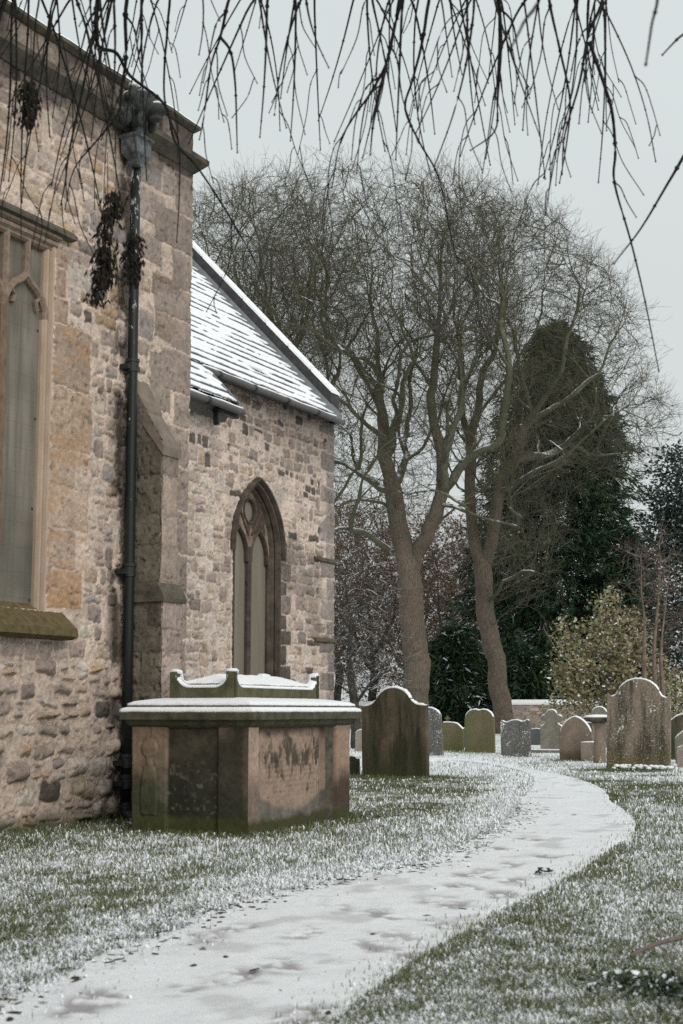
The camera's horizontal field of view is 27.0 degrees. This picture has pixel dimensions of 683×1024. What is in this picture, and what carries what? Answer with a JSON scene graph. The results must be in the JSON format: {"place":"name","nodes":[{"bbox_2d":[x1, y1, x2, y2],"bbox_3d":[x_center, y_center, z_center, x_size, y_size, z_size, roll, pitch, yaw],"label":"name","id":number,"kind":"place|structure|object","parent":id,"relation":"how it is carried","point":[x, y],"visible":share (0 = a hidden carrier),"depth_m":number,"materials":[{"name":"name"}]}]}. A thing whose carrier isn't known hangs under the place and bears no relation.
{"place":"outdoors","nodes":[
{"label":"outdoors","id":0,"kind":"place"},
{"bbox_2d":[0,757,635,1023],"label":"path","id":1,"kind":"structure","parent":0,"point":[308,937],"depth_m":6.69,"materials":[{"name":"white snow"}]},
{"bbox_2d":[534,867,555,873],"bbox_3d":[1.302,2.310,9.168,0.190,0.035,0.102,7,-11,-41],"label":"leaf clump","id":2,"kind":"object","parent":1,"relation":"on","point":[539,870],"visible":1,"depth_m":9.16,"materials":[{"name":"brown plant"}]},
{"bbox_2d":[0,729,682,1023],"bbox_3d":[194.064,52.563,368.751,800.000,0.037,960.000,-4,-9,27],"label":"ground","id":3,"kind":"structure","parent":0,"point":[498,742],"depth_m":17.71,"materials":[{"name":"green plant"}]},
{"bbox_2d":[0,0,345,831],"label":"church","id":4,"kind":"structure","parent":3,"relation":"on","point":[166,470],"depth_m":14.25,"materials":[{"name":"stone"}]},
{"bbox_2d":[0,199,77,640],"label":"window","id":5,"kind":"structure","parent":4,"relation":"in","point":[27,276],"depth_m":13.16,"materials":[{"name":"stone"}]},
{"bbox_2d":[230,477,285,676],"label":"lancet window","id":6,"kind":"structure","parent":4,"relation":"in","point":[257,540],"depth_m":20.98,"materials":[{"name":"glass"}]},
{"bbox_2d":[119,668,361,835],"bbox_3d":[-0.886,2.248,13.470,1.338,1.473,2.496,-3,-9,22],"label":"chest tomb","id":7,"kind":"object","parent":3,"relation":"on","point":[231,750],"visible":0.98,"depth_m":12.55,"materials":[{"name":"stone"}]},
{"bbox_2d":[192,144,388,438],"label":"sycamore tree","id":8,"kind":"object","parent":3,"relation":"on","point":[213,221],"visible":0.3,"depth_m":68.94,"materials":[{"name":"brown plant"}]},
{"bbox_2d":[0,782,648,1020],"bbox_3d":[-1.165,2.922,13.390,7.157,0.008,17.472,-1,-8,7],"label":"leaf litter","id":9,"kind":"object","parent":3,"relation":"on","point":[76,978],"visible":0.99,"depth_m":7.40,"materials":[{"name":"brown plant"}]},
{"bbox_2d":[0,0,682,371],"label":"weeping tree","id":10,"kind":"object","parent":3,"relation":"on","point":[104,262],"visible":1,"depth_m":7.06,"materials":[{"name":"brown plant"}]},
{"bbox_2d":[349,755,359,774],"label":"headstone","id":11,"kind":"object","parent":3,"relation":"on","point":[354,765],"visible":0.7,"depth_m":23.65,"materials":[{"name":"green stone"}]},
{"bbox_2d":[343,701,372,728],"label":"boundary wall","id":12,"kind":"structure","parent":3,"relation":"on","point":[361,703],"depth_m":84.96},
{"bbox_2d":[355,729,361,750],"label":"headstone","id":13,"kind":"object","parent":3,"relation":"on","point":[358,740],"visible":0.52,"depth_m":37.60,"materials":[{"name":"stone"}]},
{"bbox_2d":[333,485,390,700],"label":"russet tree","id":14,"kind":"object","parent":3,"relation":"on","point":[337,691],"visible":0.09,"depth_m":95.58,"materials":[{"name":"brown plant"}]},
{"bbox_2d":[334,528,422,748],"bbox_3d":[0.587,3.514,39.939,3.126,6.225,3.278,1,-8,-6],"label":"bare tree","id":15,"kind":"object","parent":3,"relation":"on","point":[351,691],"visible":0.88,"depth_m":39.87,"materials":[{"name":"brown plant"}]},
{"bbox_2d":[333,482,438,700],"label":"russet tree","id":16,"kind":"object","parent":3,"relation":"on","point":[371,696],"visible":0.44,"depth_m":87.00,"materials":[{"name":"brown plant"}]},
{"bbox_2d":[194,135,582,706],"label":"sycamore tree","id":17,"kind":"object","parent":3,"relation":"on","point":[407,551],"visible":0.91,"depth_m":60.88,"materials":[{"name":"brown plant"}]},
{"bbox_2d":[361,686,429,776],"bbox_3d":[0.875,3.630,23.303,1.160,1.554,0.139,-5,-9,27],"label":"headstone","id":18,"kind":"object","parent":3,"relation":"on","point":[395,730],"visible":0.98,"depth_m":23.24,"materials":[{"name":"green stone"}]},
{"bbox_2d":[350,499,454,689],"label":"russet tree","id":19,"kind":"object","parent":3,"relation":"on","point":[410,528],"visible":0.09,"depth_m":103.48,"materials":[{"name":"brown plant"}]},
{"bbox_2d":[389,497,478,653],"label":"russet tree","id":20,"kind":"object","parent":3,"relation":"on","point":[436,588],"visible":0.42,"depth_m":90.63,"materials":[{"name":"brown plant"}]},
{"bbox_2d":[428,707,443,755],"bbox_3d":[2.137,5.325,34.318,0.620,1.246,0.108,-7,-10,27],"label":"headstone","id":21,"kind":"object","parent":3,"relation":"on","point":[435,734],"visible":0.49,"depth_m":34.21,"materials":[{"name":"stone"}]},
{"bbox_2d":[442,716,463,750],"bbox_3d":[2.987,5.964,38.047,0.600,1.010,0.109,-3,-8,27],"label":"headstone","id":22,"kind":"object","parent":3,"relation":"on","point":[453,736],"visible":0.96,"depth_m":38.00,"materials":[{"name":"green stone"}]},
{"bbox_2d":[427,619,492,727],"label":"conifer","id":23,"kind":"object","parent":3,"relation":"on","point":[458,685],"visible":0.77,"depth_m":72.83,"materials":[{"name":"green plant"}]},
{"bbox_2d":[427,502,505,644],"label":"russet tree","id":24,"kind":"object","parent":3,"relation":"on","point":[458,568],"visible":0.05,"depth_m":107.31,"materials":[{"name":"brown plant"}]},
{"bbox_2d":[465,708,494,752],"bbox_3d":[3.547,5.644,36.465,0.800,1.206,0.119,-4,-9,27],"label":"headstone","id":25,"kind":"object","parent":3,"relation":"on","point":[479,730],"visible":0.97,"depth_m":36.41,"materials":[{"name":"green stone"}]},
{"bbox_2d":[500,719,531,756],"bbox_3d":[4.084,5.335,33.328,0.720,0.952,0.109,-7,-14,27],"label":"headstone","id":26,"kind":"object","parent":3,"relation":"on","point":[516,737],"visible":0.98,"depth_m":33.28,"materials":[{"name":"stone"}]},
{"bbox_2d":[487,637,564,712],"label":"conifer","id":27,"kind":"object","parent":3,"relation":"on","point":[525,681],"visible":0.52,"depth_m":72.11,"materials":[{"name":"green plant"}]},
{"bbox_2d":[380,160,682,733],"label":"sycamore tree","id":28,"kind":"object","parent":3,"relation":"on","point":[498,689],"visible":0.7,"depth_m":66.18,"materials":[{"name":"brown plant"}]},
{"bbox_2d":[531,728,539,744],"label":"headstone","id":29,"kind":"object","parent":3,"relation":"on","point":[535,736],"visible":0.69,"depth_m":44.34,"materials":[{"name":"grey stone"}]},
{"bbox_2d":[531,709,562,752],"bbox_3d":[5.270,5.577,35.946,0.920,1.194,0.440,-4,-9,27],"label":"headstone","id":30,"kind":"object","parent":3,"relation":"on","point":[550,727],"visible":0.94,"depth_m":36.04,"materials":[{"name":"grey stone"}]},
{"bbox_2d":[439,317,678,709],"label":"yew tree","id":31,"kind":"object","parent":3,"relation":"on","point":[599,529],"visible":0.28,"depth_m":75.55,"materials":[{"name":"green plant"}]},
{"bbox_2d":[559,715,593,758],"bbox_3d":[5.196,5.033,31.494,0.760,1.042,0.129,-5,-9,27],"label":"headstone","id":32,"kind":"object","parent":3,"relation":"on","point":[575,731],"visible":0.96,"depth_m":31.47,"materials":[{"name":"brown stone"}]},
{"bbox_2d":[581,741,605,760],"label":"stone block","id":33,"kind":"structure","parent":3,"relation":"on","point":[586,750],"depth_m":30.76,"materials":[{"name":"beige stone"}]},
{"bbox_2d":[584,714,606,762],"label":"baluster pillar","id":34,"kind":"structure","parent":3,"relation":"on","point":[598,721],"depth_m":29.24,"materials":[{"name":"beige stone"}]},
{"bbox_2d":[512,699,682,728],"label":"boundary wall","id":35,"kind":"structure","parent":3,"relation":"on","point":[523,710],"depth_m":70.25,"materials":[{"name":"beige stone"}]},
{"bbox_2d":[592,706,606,747],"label":"headstone","id":36,"kind":"object","parent":3,"relation":"on","point":[602,710],"visible":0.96,"depth_m":41.23,"materials":[{"name":"grey stone"}]},
{"bbox_2d":[537,960,682,1014],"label":"weed clump","id":37,"kind":"object","parent":3,"relation":"on","point":[673,984],"visible":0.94,"depth_m":5.33,"materials":[{"name":"green plant"}]},
{"bbox_2d":[538,582,682,723],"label":"yellow shrub","id":38,"kind":"object","parent":3,"relation":"on","point":[580,690],"visible":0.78,"depth_m":46.74,"materials":[{"name":"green plant"}]},
{"bbox_2d":[578,523,678,698],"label":"conifer","id":39,"kind":"object","parent":3,"relation":"on","point":[613,570],"visible":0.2,"depth_m":73.32,"materials":[{"name":"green plant"}]},
{"bbox_2d":[606,677,670,769],"bbox_3d":[5.458,3.923,26.119,1.170,1.755,0.129,-2,-10,27],"label":"headstone","id":40,"kind":"object","parent":3,"relation":"on","point":[638,720],"visible":0.98,"depth_m":26.07,"materials":[{"name":"stone"}]},
{"bbox_2d":[600,528,682,678],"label":"bare sapling","id":41,"kind":"object","parent":3,"relation":"on","point":[644,671],"visible":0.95,"depth_m":43.92,"materials":[{"name":"brown plant"}]},
{"bbox_2d":[612,764,673,769],"bbox_3d":[5.457,4.628,25.780,1.108,0.117,0.255,-4,-9,27],"label":"snow drift","id":42,"kind":"object","parent":3,"relation":"on","point":[646,767],"visible":0.95,"depth_m":25.74,"materials":[{"name":"white snow"}]},
{"bbox_2d":[614,509,682,685],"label":"bare sapling","id":43,"kind":"object","parent":3,"relation":"on","point":[654,671],"visible":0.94,"depth_m":43.91,"materials":[{"name":"brown plant"}]},
{"bbox_2d":[617,535,682,695],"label":"bare sapling","id":44,"kind":"object","parent":3,"relation":"on","point":[661,675],"visible":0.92,"depth_m":43.92,"materials":[{"name":"brown plant"}]},
{"bbox_2d":[624,432,682,717],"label":"holly tree","id":45,"kind":"object","parent":3,"relation":"on","point":[674,515],"visible":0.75,"depth_m":55.35,"materials":[{"name":"green plant"}]},
{"bbox_2d":[629,935,682,956],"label":"fallen stick","id":46,"kind":"object","parent":3,"relation":"on","point":[659,943],"visible":1,"depth_m":6.11,"materials":[{"name":"brown wood"}]},
{"bbox_2d":[671,713,682,759],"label":"headstone","id":47,"kind":"object","parent":3,"relation":"on","point":[676,724],"visible":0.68,"depth_m":31.01,"materials":[{"name":"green stone"}]},
{"bbox_2d":[675,730,682,763],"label":"headstone","id":48,"kind":"object","parent":3,"relation":"on","point":[678,739],"visible":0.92,"depth_m":28.95,"materials":[{"name":"grey stone"}]},
{"bbox_2d":[677,744,682,766],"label":"headstone","id":49,"kind":"object","parent":3,"relation":"on","point":[679,755],"visible":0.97,"depth_m":27.07,"materials":[{"name":"stone"}]},
{"bbox_2d":[10,0,682,700],"label":"sky","id":50,"kind":"structure","parent":0,"point":[658,245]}
]}

